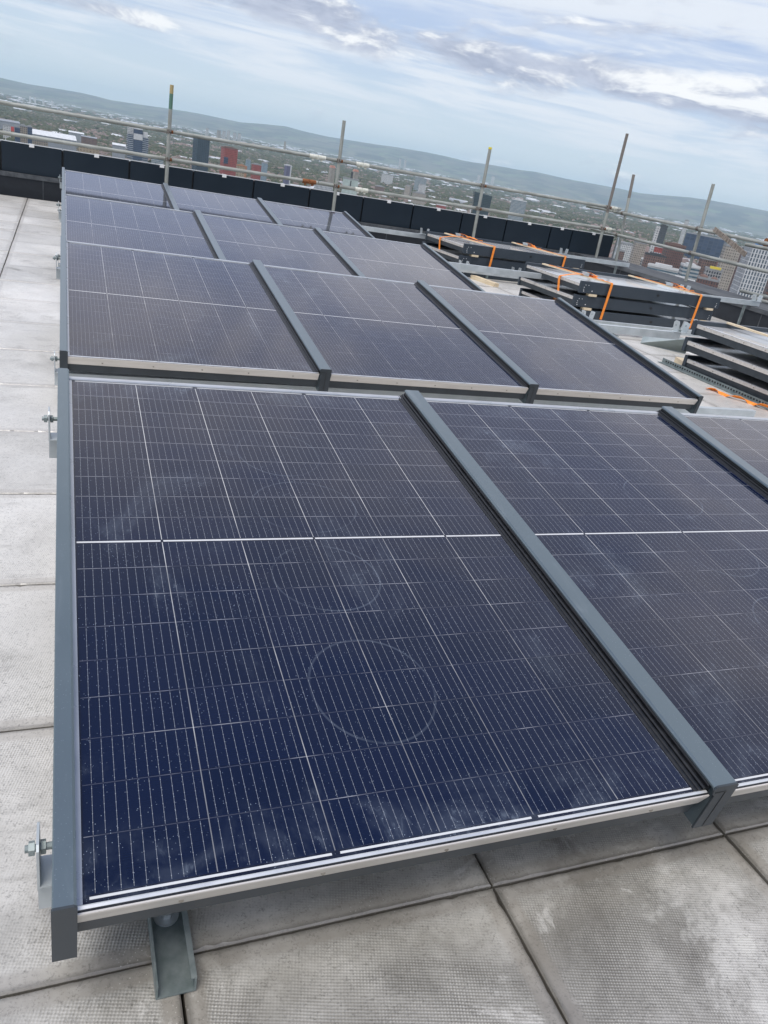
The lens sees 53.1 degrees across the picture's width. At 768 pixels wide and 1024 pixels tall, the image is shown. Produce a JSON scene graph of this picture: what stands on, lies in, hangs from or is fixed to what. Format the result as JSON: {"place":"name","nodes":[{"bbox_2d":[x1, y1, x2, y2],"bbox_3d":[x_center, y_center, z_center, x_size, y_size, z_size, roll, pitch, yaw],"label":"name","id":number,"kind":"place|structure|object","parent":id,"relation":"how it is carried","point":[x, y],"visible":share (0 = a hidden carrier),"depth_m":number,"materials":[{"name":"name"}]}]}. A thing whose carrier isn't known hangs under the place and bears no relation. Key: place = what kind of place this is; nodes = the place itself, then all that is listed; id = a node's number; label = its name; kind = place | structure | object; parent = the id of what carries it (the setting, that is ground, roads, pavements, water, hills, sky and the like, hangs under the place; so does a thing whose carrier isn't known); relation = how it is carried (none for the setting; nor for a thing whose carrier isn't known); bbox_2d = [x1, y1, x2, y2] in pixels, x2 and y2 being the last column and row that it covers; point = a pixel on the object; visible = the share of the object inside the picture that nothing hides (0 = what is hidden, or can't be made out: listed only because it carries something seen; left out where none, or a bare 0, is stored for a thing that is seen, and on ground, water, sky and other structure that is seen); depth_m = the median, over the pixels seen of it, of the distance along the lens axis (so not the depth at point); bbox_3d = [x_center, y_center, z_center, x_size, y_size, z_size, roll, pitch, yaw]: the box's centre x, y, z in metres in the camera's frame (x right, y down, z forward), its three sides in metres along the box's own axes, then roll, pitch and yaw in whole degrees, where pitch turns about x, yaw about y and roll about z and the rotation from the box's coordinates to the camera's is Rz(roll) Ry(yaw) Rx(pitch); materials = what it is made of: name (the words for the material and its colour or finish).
{"place":"outdoors","nodes":[
{"label":"outdoors","id":0,"kind":"place"},
{"bbox_2d":[0,78,767,236],"bbox_3d":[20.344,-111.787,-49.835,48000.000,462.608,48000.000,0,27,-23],"label":"terrain","id":1,"kind":"structure","parent":0,"point":[737,218],"depth_m":14234.40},
{"bbox_2d":[0,118,19,131],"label":"long shed","id":2,"kind":"structure","parent":1,"relation":"on","point":[12,123],"depth_m":1968.57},
{"bbox_2d":[19,124,27,143],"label":"tower block","id":3,"kind":"structure","parent":1,"relation":"on","point":[23,128],"depth_m":1405.17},
{"bbox_2d":[32,129,76,150],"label":"long shed","id":4,"kind":"structure","parent":1,"relation":"on","point":[52,135],"depth_m":1604.33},
{"bbox_2d":[68,130,83,142],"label":"long shed","id":5,"kind":"structure","parent":1,"relation":"on","point":[77,135],"depth_m":1948.68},
{"bbox_2d":[81,135,96,145],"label":"long shed","id":6,"kind":"structure","parent":1,"relation":"on","point":[89,140],"depth_m":1790.32,"materials":[{"name":"brick"}]},
{"bbox_2d":[112,142,125,158],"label":"long shed","id":7,"kind":"structure","parent":1,"relation":"on","point":[118,146],"depth_m":1471.70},
{"bbox_2d":[126,127,148,161],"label":"tower block","id":8,"kind":"structure","parent":1,"relation":"on","point":[137,139],"depth_m":1735.35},
{"bbox_2d":[191,138,209,171],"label":"tower block","id":9,"kind":"structure","parent":1,"relation":"on","point":[200,152],"depth_m":1686.04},
{"bbox_2d":[219,146,237,175],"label":"tower block","id":10,"kind":"structure","parent":1,"relation":"on","point":[229,155],"depth_m":1522.94,"materials":[{"name":"brick"}]},
{"bbox_2d":[236,164,246,177],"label":"tower block","id":11,"kind":"structure","parent":1,"relation":"on","point":[239,166],"depth_m":1486.26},
{"bbox_2d":[250,163,261,179],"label":"tower block","id":12,"kind":"structure","parent":1,"relation":"on","point":[255,166],"depth_m":1720.08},
{"bbox_2d":[283,164,291,184],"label":"tower block","id":13,"kind":"structure","parent":1,"relation":"on","point":[287,169],"depth_m":1820.80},
{"bbox_2d":[327,165,335,182],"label":"tower block","id":14,"kind":"structure","parent":1,"relation":"on","point":[331,174],"depth_m":2013.28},
{"bbox_2d":[341,172,358,194],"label":"tower block","id":15,"kind":"structure","parent":1,"relation":"on","point":[350,181],"depth_m":1289.12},
{"bbox_2d":[0,95,755,263],"bbox_3d":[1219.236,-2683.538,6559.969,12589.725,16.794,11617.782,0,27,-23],"label":"suburb","id":16,"kind":"object","parent":1,"relation":"on","point":[178,157],"visible":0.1,"depth_m":3182.77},
{"bbox_2d":[0,93,766,261],"bbox_3d":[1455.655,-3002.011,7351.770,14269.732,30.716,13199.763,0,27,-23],"label":"woodland","id":17,"kind":"object","parent":1,"relation":"on","point":[30,117],"visible":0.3,"depth_m":3621.79,"materials":[{"name":"green plant"}]},
{"bbox_2d":[0,93,767,260],"bbox_3d":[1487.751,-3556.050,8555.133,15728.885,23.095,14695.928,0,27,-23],"label":"trading estates","id":18,"kind":"object","parent":1,"relation":"on","point":[451,199],"visible":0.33,"depth_m":6634.62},
{"bbox_2d":[381,173,393,183],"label":"tower block","id":19,"kind":"structure","parent":1,"relation":"on","point":[386,178],"depth_m":3304.94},
{"bbox_2d":[411,191,425,204],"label":"tower block","id":20,"kind":"structure","parent":1,"relation":"on","point":[419,194],"depth_m":2130.17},
{"bbox_2d":[413,176,426,190],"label":"tower block","id":21,"kind":"structure","parent":1,"relation":"on","point":[419,180],"depth_m":3123.31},
{"bbox_2d":[470,191,491,215],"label":"tower block","id":22,"kind":"structure","parent":1,"relation":"on","point":[486,201],"depth_m":1568.71,"materials":[{"name":"grey glass"}]},
{"bbox_2d":[507,198,526,220],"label":"tower block","id":23,"kind":"structure","parent":1,"relation":"on","point":[517,205],"depth_m":2113.97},
{"bbox_2d":[620,241,632,261],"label":"tower block","id":24,"kind":"structure","parent":1,"relation":"on","point":[627,247],"depth_m":1362.30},
{"bbox_2d":[628,241,646,264],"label":"tower block","id":25,"kind":"structure","parent":1,"relation":"on","point":[638,251],"depth_m":1133.48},
{"bbox_2d":[641,252,666,267],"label":"tower block","id":26,"kind":"structure","parent":1,"relation":"on","point":[652,257],"depth_m":984.59,"materials":[{"name":"brick"}]},
{"bbox_2d":[648,224,667,252],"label":"tower block","id":27,"kind":"structure","parent":1,"relation":"on","point":[659,233],"depth_m":1161.39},
{"bbox_2d":[647,262,678,275],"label":"tower block","id":28,"kind":"structure","parent":1,"relation":"on","point":[665,268],"depth_m":814.11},
{"bbox_2d":[661,242,686,268],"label":"tower block","id":29,"kind":"structure","parent":1,"relation":"on","point":[674,259],"depth_m":985.31,"materials":[{"name":"brick"}]},
{"bbox_2d":[677,262,700,281],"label":"tower block","id":30,"kind":"structure","parent":1,"relation":"on","point":[694,271],"depth_m":716.55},
{"bbox_2d":[683,232,725,259],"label":"tower block","id":31,"kind":"structure","parent":1,"relation":"on","point":[710,246],"depth_m":2023.74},
{"bbox_2d":[696,257,717,281],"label":"tower block","id":32,"kind":"structure","parent":1,"relation":"on","point":[703,263],"depth_m":938.48,"materials":[{"name":"brick"}]},
{"bbox_2d":[697,274,719,287],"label":"tower block","id":33,"kind":"structure","parent":1,"relation":"on","point":[705,279],"depth_m":713.66,"materials":[{"name":"brick"}]},
{"bbox_2d":[703,266,723,284],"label":"tower block","id":34,"kind":"structure","parent":1,"relation":"on","point":[713,271],"depth_m":801.83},
{"bbox_2d":[716,243,742,290],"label":"tower block","id":35,"kind":"structure","parent":1,"relation":"on","point":[729,252],"depth_m":879.12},
{"bbox_2d":[729,243,767,297],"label":"tower block","id":36,"kind":"structure","parent":1,"relation":"on","point":[750,280],"depth_m":609.53,"materials":[{"name":"concrete"}]},
{"bbox_2d":[0,0,767,210],"label":"sky","id":37,"kind":"structure","parent":0,"point":[556,88],"materials":[{"name":"blue"}]},
{"label":"ground","id":38,"kind":"structure","parent":0,"visible":0},
{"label":"roof deck","id":39,"kind":"structure","parent":38,"relation":"on","visible":0},
{"bbox_2d":[0,170,575,267],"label":"felt upstand","id":40,"kind":"object","parent":39,"relation":"on","point":[15,184],"visible":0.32,"depth_m":10.13,"materials":[{"name":"black"}]},
{"bbox_2d":[0,141,613,256],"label":"parapet backing","id":41,"kind":"object","parent":39,"relation":"on","point":[192,188],"visible":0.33,"depth_m":10.76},
{"bbox_2d":[0,139,61,178],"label":"parapet cladding","id":42,"kind":"structure","parent":41,"relation":"attached to","point":[26,158],"depth_m":9.98,"materials":[{"name":"metal"}]},
{"bbox_2d":[63,149,128,178],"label":"parapet cladding","id":43,"kind":"structure","parent":41,"relation":"attached to","point":[90,163],"depth_m":10.26,"materials":[{"name":"metal"}]},
{"bbox_2d":[130,160,192,188],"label":"parapet cladding","id":44,"kind":"structure","parent":41,"relation":"attached to","point":[141,171],"depth_m":10.57,"materials":[{"name":"metal"}]},
{"bbox_2d":[193,170,253,198],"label":"parapet cladding","id":45,"kind":"structure","parent":41,"relation":"attached to","point":[225,184],"depth_m":10.90,"materials":[{"name":"metal"}]},
{"bbox_2d":[253,179,309,206],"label":"parapet cladding","id":46,"kind":"structure","parent":41,"relation":"attached to","point":[281,193],"depth_m":11.23,"materials":[{"name":"metal"}]},
{"bbox_2d":[308,188,363,220],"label":"parapet cladding","id":47,"kind":"structure","parent":41,"relation":"attached to","point":[350,204],"depth_m":11.56,"materials":[{"name":"metal"}]},
{"bbox_2d":[360,196,413,227],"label":"parapet cladding","id":48,"kind":"structure","parent":41,"relation":"attached to","point":[386,212],"depth_m":11.88,"materials":[{"name":"metal"}]},
{"bbox_2d":[410,204,462,234],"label":"parapet cladding","id":49,"kind":"structure","parent":41,"relation":"attached to","point":[432,219],"depth_m":12.20,"materials":[{"name":"metal"}]},
{"bbox_2d":[459,212,505,241],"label":"parapet cladding","id":50,"kind":"structure","parent":41,"relation":"attached to","point":[490,228],"depth_m":12.54,"materials":[{"name":"metal"}]},
{"bbox_2d":[502,219,551,247],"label":"parapet cladding","id":51,"kind":"structure","parent":41,"relation":"attached to","point":[521,232],"depth_m":12.84,"materials":[{"name":"metal"}]},
{"bbox_2d":[546,226,572,250],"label":"parapet cladding","id":52,"kind":"structure","parent":41,"relation":"attached to","point":[559,238],"depth_m":13.10,"materials":[{"name":"metal"}]},
{"bbox_2d":[568,229,613,256],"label":"parapet cladding","id":53,"kind":"structure","parent":41,"relation":"attached to","point":[584,242],"depth_m":13.33,"materials":[{"name":"metal"}]},
{"bbox_2d":[0,195,767,1023],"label":"paving","id":54,"kind":"structure","parent":39,"relation":"on","point":[658,921],"depth_m":1.43,"materials":[{"name":"concrete"}]},
{"bbox_2d":[24,822,51,908],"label":"support beam","id":55,"kind":"structure","parent":54,"relation":"on","point":[40,847],"depth_m":1.21,"materials":[{"name":"metal"}]},
{"bbox_2d":[51,368,710,961],"bbox_3d":[-0.191,0.094,1.938,1.170,0.127,1.739,0,34,-23],"label":"solar panel","id":56,"kind":"object","parent":55,"relation":"on","point":[303,638],"visible":1,"depth_m":1.56,"materials":[{"name":"glass"}]},
{"bbox_2d":[42,406,56,457],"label":"support beam","id":57,"kind":"structure","parent":54,"relation":"on","point":[52,441],"depth_m":2.27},
{"bbox_2d":[404,390,767,827],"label":"solar panel","id":58,"kind":"object","parent":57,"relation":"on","point":[641,535],"visible":0.95,"depth_m":2.25,"materials":[{"name":"glass"}]},
{"bbox_2d":[661,406,767,488],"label":"solar panel","id":59,"kind":"object","parent":57,"relation":"on","point":[741,442],"visible":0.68,"depth_m":3.18,"materials":[{"name":"glass"}]},
{"bbox_2d":[164,85,173,182],"bbox_3d":[-2.864,-4.750,10.188,0.050,1.620,0.048,0,26,-23],"label":"scaffold post","id":60,"kind":"object","parent":54,"relation":"on","point":[169,135],"visible":0.62,"depth_m":10.06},
{"bbox_2d":[0,100,309,156],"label":"guard rail","id":61,"kind":"object","parent":60,"relation":"attached to","point":[70,114],"visible":1,"depth_m":9.99,"materials":[{"name":"metal"}]},
{"bbox_2d":[0,130,317,184],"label":"guard rail","id":62,"kind":"object","parent":60,"relation":"attached to","point":[51,140],"visible":1,"depth_m":10.13,"materials":[{"name":"metal"}]},
{"bbox_2d":[147,910,196,999],"bbox_3d":[-0.601,0.391,1.867,0.062,0.034,1.600,0,27,-23],"label":"foot channel","id":63,"kind":"object","parent":54,"relation":"on","point":[173,961],"visible":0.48,"depth_m":1.26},
{"bbox_2d":[59,207,521,278],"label":"support beam","id":64,"kind":"structure","parent":54,"relation":"on","point":[490,274],"depth_m":9.97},
{"bbox_2d":[331,120,345,210],"bbox_3d":[-0.682,-4.764,11.091,0.050,1.594,0.048,-1,27,-22],"label":"scaffold post","id":65,"kind":"object","parent":54,"relation":"on","point":[339,164],"visible":0.62,"depth_m":10.98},
{"bbox_2d":[58,176,629,273],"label":"support beam","id":66,"kind":"structure","parent":54,"relation":"on","point":[423,236],"depth_m":10.86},
{"bbox_2d":[62,167,173,208],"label":"solar panel","id":67,"kind":"object","parent":66,"relation":"on","point":[110,188],"visible":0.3,"depth_m":8.89,"materials":[{"name":"glass"}]},
{"bbox_2d":[163,183,276,223],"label":"solar panel","id":68,"kind":"object","parent":66,"relation":"on","point":[205,202],"visible":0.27,"depth_m":9.34,"materials":[{"name":"glass"}]},
{"bbox_2d":[257,197,374,237],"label":"solar panel","id":69,"kind":"object","parent":66,"relation":"on","point":[344,222],"visible":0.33,"depth_m":9.81,"materials":[{"name":"glass"}]},
{"bbox_2d":[53,252,689,339],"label":"support beam","id":70,"kind":"structure","parent":54,"relation":"on","point":[675,332],"depth_m":6.18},
{"bbox_2d":[59,236,319,385],"bbox_3d":[-1.129,-1.119,4.187,1.170,0.127,1.739,0,34,-23],"label":"solar panel","id":71,"kind":"object","parent":70,"relation":"on","point":[130,311],"visible":0.99,"depth_m":3.93,"materials":[{"name":"glass"}]},
{"bbox_2d":[252,259,528,398],"bbox_3d":[-0.044,-1.122,4.637,1.200,0.128,1.740,0,34,-23],"label":"solar panel","id":72,"kind":"object","parent":70,"relation":"on","point":[356,332],"visible":0.97,"depth_m":4.40,"materials":[{"name":"glass"}]},
{"bbox_2d":[417,280,703,413],"bbox_3d":[1.070,-1.126,5.099,1.232,0.128,1.740,0,34,-23],"label":"solar panel","id":73,"kind":"object","parent":70,"relation":"on","point":[560,349],"visible":0.9,"depth_m":4.89,"materials":[{"name":"glass"}]},
{"bbox_2d":[55,254,701,336],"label":"support beam","id":74,"kind":"structure","parent":54,"relation":"on","point":[592,314],"depth_m":7.73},
{"bbox_2d":[50,351,755,416],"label":"support beam","id":75,"kind":"structure","parent":54,"relation":"on","point":[742,412],"depth_m":4.05,"materials":[{"name":"metal"}]},
{"bbox_2d":[56,201,762,324],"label":"support beam","id":76,"kind":"structure","parent":54,"relation":"on","point":[743,302],"depth_m":8.59,"materials":[{"name":"metal"}]},
{"bbox_2d":[61,190,218,258],"bbox_3d":[-2.062,-2.325,6.424,1.170,0.127,1.739,0,34,-23],"label":"solar panel","id":77,"kind":"object","parent":76,"relation":"on","point":[116,223],"visible":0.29,"depth_m":6.45,"materials":[{"name":"glass"}]},
{"bbox_2d":[194,210,357,275],"bbox_3d":[-0.977,-2.329,6.874,1.200,0.128,1.740,0,34,-23],"label":"solar panel","id":78,"kind":"object","parent":76,"relation":"on","point":[241,240],"visible":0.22,"depth_m":6.91,"materials":[{"name":"glass"}]},
{"bbox_2d":[315,227,484,291],"bbox_3d":[0.137,-2.332,7.336,1.232,0.128,1.740,0,34,-23],"label":"solar panel","id":79,"kind":"object","parent":76,"relation":"on","point":[361,256],"visible":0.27,"depth_m":7.38,"materials":[{"name":"glass"}]},
{"bbox_2d":[444,258,517,281],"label":"stacked solar panel","id":80,"kind":"object","parent":54,"relation":"on","point":[493,277],"visible":0.1,"depth_m":10.22,"materials":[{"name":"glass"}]},
{"bbox_2d":[472,149,490,237],"bbox_3d":[1.487,-4.792,11.980,0.048,1.620,0.048,-1,27,-22],"label":"scaffold post","id":81,"kind":"object","parent":54,"relation":"on","point":[481,192],"visible":0.62,"depth_m":11.89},
{"bbox_2d":[470,275,498,286],"bbox_3d":[1.274,-2.930,9.748,0.075,0.045,0.500,-5,29,-31],"label":"timber block","id":82,"kind":"object","parent":54,"relation":"on","point":[485,281],"depth_m":9.69,"materials":[{"name":"beige wood"}]},
{"bbox_2d":[519,288,694,329],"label":"stacked solar panel","id":83,"kind":"object","parent":54,"relation":"on","point":[637,318],"visible":0.25,"depth_m":8.68,"materials":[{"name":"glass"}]},
{"bbox_2d":[517,277,713,320],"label":"stacked solar panel","id":84,"kind":"object","parent":83,"relation":"on","point":[572,297],"visible":0.71,"depth_m":8.59,"materials":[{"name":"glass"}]},
{"bbox_2d":[524,262,720,308],"bbox_3d":[2.763,-2.632,8.928,2.030,0.120,1.093,-2,27,-25],"label":"stacked solar panel","id":85,"kind":"object","parent":84,"relation":"on","point":[625,286],"visible":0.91,"depth_m":8.64,"materials":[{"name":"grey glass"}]},
{"bbox_2d":[542,263,610,283],"bbox_3d":[2.139,-2.659,8.568,0.044,0.014,1.063,-7,30,-33],"label":"timber batten","id":86,"kind":"object","parent":85,"relation":"on","point":[576,273],"visible":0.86,"depth_m":8.54,"materials":[{"name":"brown wood"}]},
{"bbox_2d":[551,265,612,319],"bbox_3d":[2.160,-2.489,8.606,0.100,0.430,0.978,-6,29,-32],"label":"ratchet strap","id":87,"kind":"object","parent":86,"relation":"on","point":[589,274],"visible":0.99,"depth_m":8.31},
{"bbox_2d":[628,275,699,295],"bbox_3d":[3.321,-2.698,9.136,0.044,0.014,1.072,-6,29,-33],"label":"timber batten","id":88,"kind":"object","parent":85,"relation":"on","point":[664,285],"visible":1,"depth_m":9.10,"materials":[{"name":"brown wood"}]},
{"bbox_2d":[635,276,702,328],"bbox_3d":[3.396,-2.534,9.207,0.229,0.430,0.987,-6,29,-32],"label":"ratchet strap","id":89,"kind":"object","parent":88,"relation":"on","point":[675,286],"visible":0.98,"depth_m":8.92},
{"bbox_2d":[595,133,628,257],"bbox_3d":[3.733,-5.074,12.765,0.051,2.194,0.048,-2,27,-22],"label":"scaffold post","id":90,"kind":"object","parent":54,"relation":"on","point":[612,192],"visible":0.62,"depth_m":12.66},
{"bbox_2d":[318,181,615,231],"bbox_3d":[1.488,-4.758,12.058,5.260,0.048,0.048,-1,27,-22],"label":"guard rail","id":91,"kind":"object","parent":90,"relation":"attached to","point":[460,205],"visible":1,"depth_m":11.93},
{"bbox_2d":[326,157,621,210],"bbox_3d":[1.545,-5.059,11.919,5.260,0.048,0.048,-1,27,-22],"label":"guard rail","id":92,"kind":"object","parent":90,"relation":"attached to","point":[468,183],"visible":1,"depth_m":11.81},
{"bbox_2d":[641,336,685,353],"bbox_3d":[2.721,-1.660,7.439,0.445,0.164,0.162,20,26,20],"label":"steel plate","id":93,"kind":"object","parent":54,"relation":"on","point":[675,345],"visible":0.79,"depth_m":7.43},
{"bbox_2d":[576,253,767,327],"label":"side upstand","id":94,"kind":"object","parent":54,"relation":"on","point":[755,316],"visible":0.47,"depth_m":10.97,"materials":[{"name":"metal"}]},
{"bbox_2d":[615,174,634,260],"bbox_3d":[4.037,-4.921,12.889,0.048,1.362,0.048,1,19,-21],"label":"scaffold post","id":95,"kind":"object","parent":94,"relation":"on","point":[624,217],"visible":0.98,"depth_m":12.87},
{"bbox_2d":[684,184,714,281],"bbox_3d":[4.659,-4.112,11.365,0.048,1.370,0.050,0,24,-23],"label":"scaffold post","id":96,"kind":"object","parent":94,"relation":"on","point":[699,232],"visible":1,"depth_m":11.34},
{"bbox_2d":[586,205,767,245],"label":"guard rail","id":97,"kind":"object","parent":96,"relation":"attached to","point":[693,228],"visible":0.82,"depth_m":11.59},
{"bbox_2d":[713,227,746,256],"bbox_3d":[4.831,-3.778,10.745,0.019,0.064,0.732,-2,46,-26],"label":"tube","id":98,"kind":"object","parent":97,"relation":"hanging from","point":[730,242],"visible":1,"depth_m":10.72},
{"bbox_2d":[590,228,767,273],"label":"guard rail","id":99,"kind":"object","parent":96,"relation":"attached to","point":[758,269],"visible":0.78,"depth_m":11.41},
{"bbox_2d":[658,358,767,409],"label":"perforated angle","id":100,"kind":"object","parent":54,"relation":"on","point":[708,380],"visible":0.98,"depth_m":6.27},
{"bbox_2d":[682,355,767,401],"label":"stacked solar panel","id":101,"kind":"object","parent":54,"relation":"on","point":[747,384],"visible":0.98,"depth_m":6.28,"materials":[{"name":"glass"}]},
{"bbox_2d":[707,388,767,407],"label":"loose strap","id":102,"kind":"object","parent":54,"relation":"on","point":[739,397],"visible":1,"depth_m":5.89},
{"label":"timber spacer","id":103,"kind":"object","parent":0,"visible":0},
{"bbox_2d":[422,241,556,270],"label":"stacked solar panel","id":104,"kind":"object","parent":103,"relation":"on","point":[449,253],"visible":0.29,"depth_m":10.23,"materials":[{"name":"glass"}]},
{"bbox_2d":[425,231,585,268],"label":"stacked solar panel","id":105,"kind":"object","parent":104,"relation":"on","point":[507,250],"visible":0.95,"depth_m":10.43,"materials":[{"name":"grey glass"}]},
{"bbox_2d":[444,233,493,246],"bbox_3d":[1.145,-3.668,10.362,0.045,0.014,1.014,-8,30,-36],"label":"timber batten","id":106,"kind":"object","parent":105,"relation":"on","point":[469,240],"visible":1,"depth_m":10.32,"materials":[{"name":"brown wood"}]},
{"bbox_2d":[452,233,495,266],"bbox_3d":[1.244,-3.510,10.457,0.298,0.430,0.929,-8,30,-35],"label":"ratchet strap","id":107,"kind":"object","parent":106,"relation":"on","point":[460,234],"visible":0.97,"depth_m":10.17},
{"bbox_3d":[3.178,-1.019,5.724,0.100,0.023,0.060,-1,27,-25],"label":"timber spacer","id":108,"kind":"object","parent":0,"visible":0},
{"bbox_2d":[691,320,767,359],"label":"stacked solar panel","id":109,"kind":"object","parent":108,"relation":"on","point":[750,342],"visible":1,"depth_m":6.31,"materials":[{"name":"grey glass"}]},
{"bbox_2d":[726,322,767,336],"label":"timber batten","id":110,"kind":"object","parent":109,"relation":"on","point":[748,329],"visible":1,"depth_m":6.42,"materials":[{"name":"brown wood"}]},
{"bbox_3d":[3.135,-0.887,5.775,0.100,0.023,0.060,-1,27,-25],"label":"timber spacer","id":111,"kind":"object","parent":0,"visible":0},
{"bbox_2d":[681,337,767,382],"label":"stacked solar panel","id":112,"kind":"object","parent":111,"relation":"on","point":[737,360],"visible":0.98,"depth_m":6.27,"materials":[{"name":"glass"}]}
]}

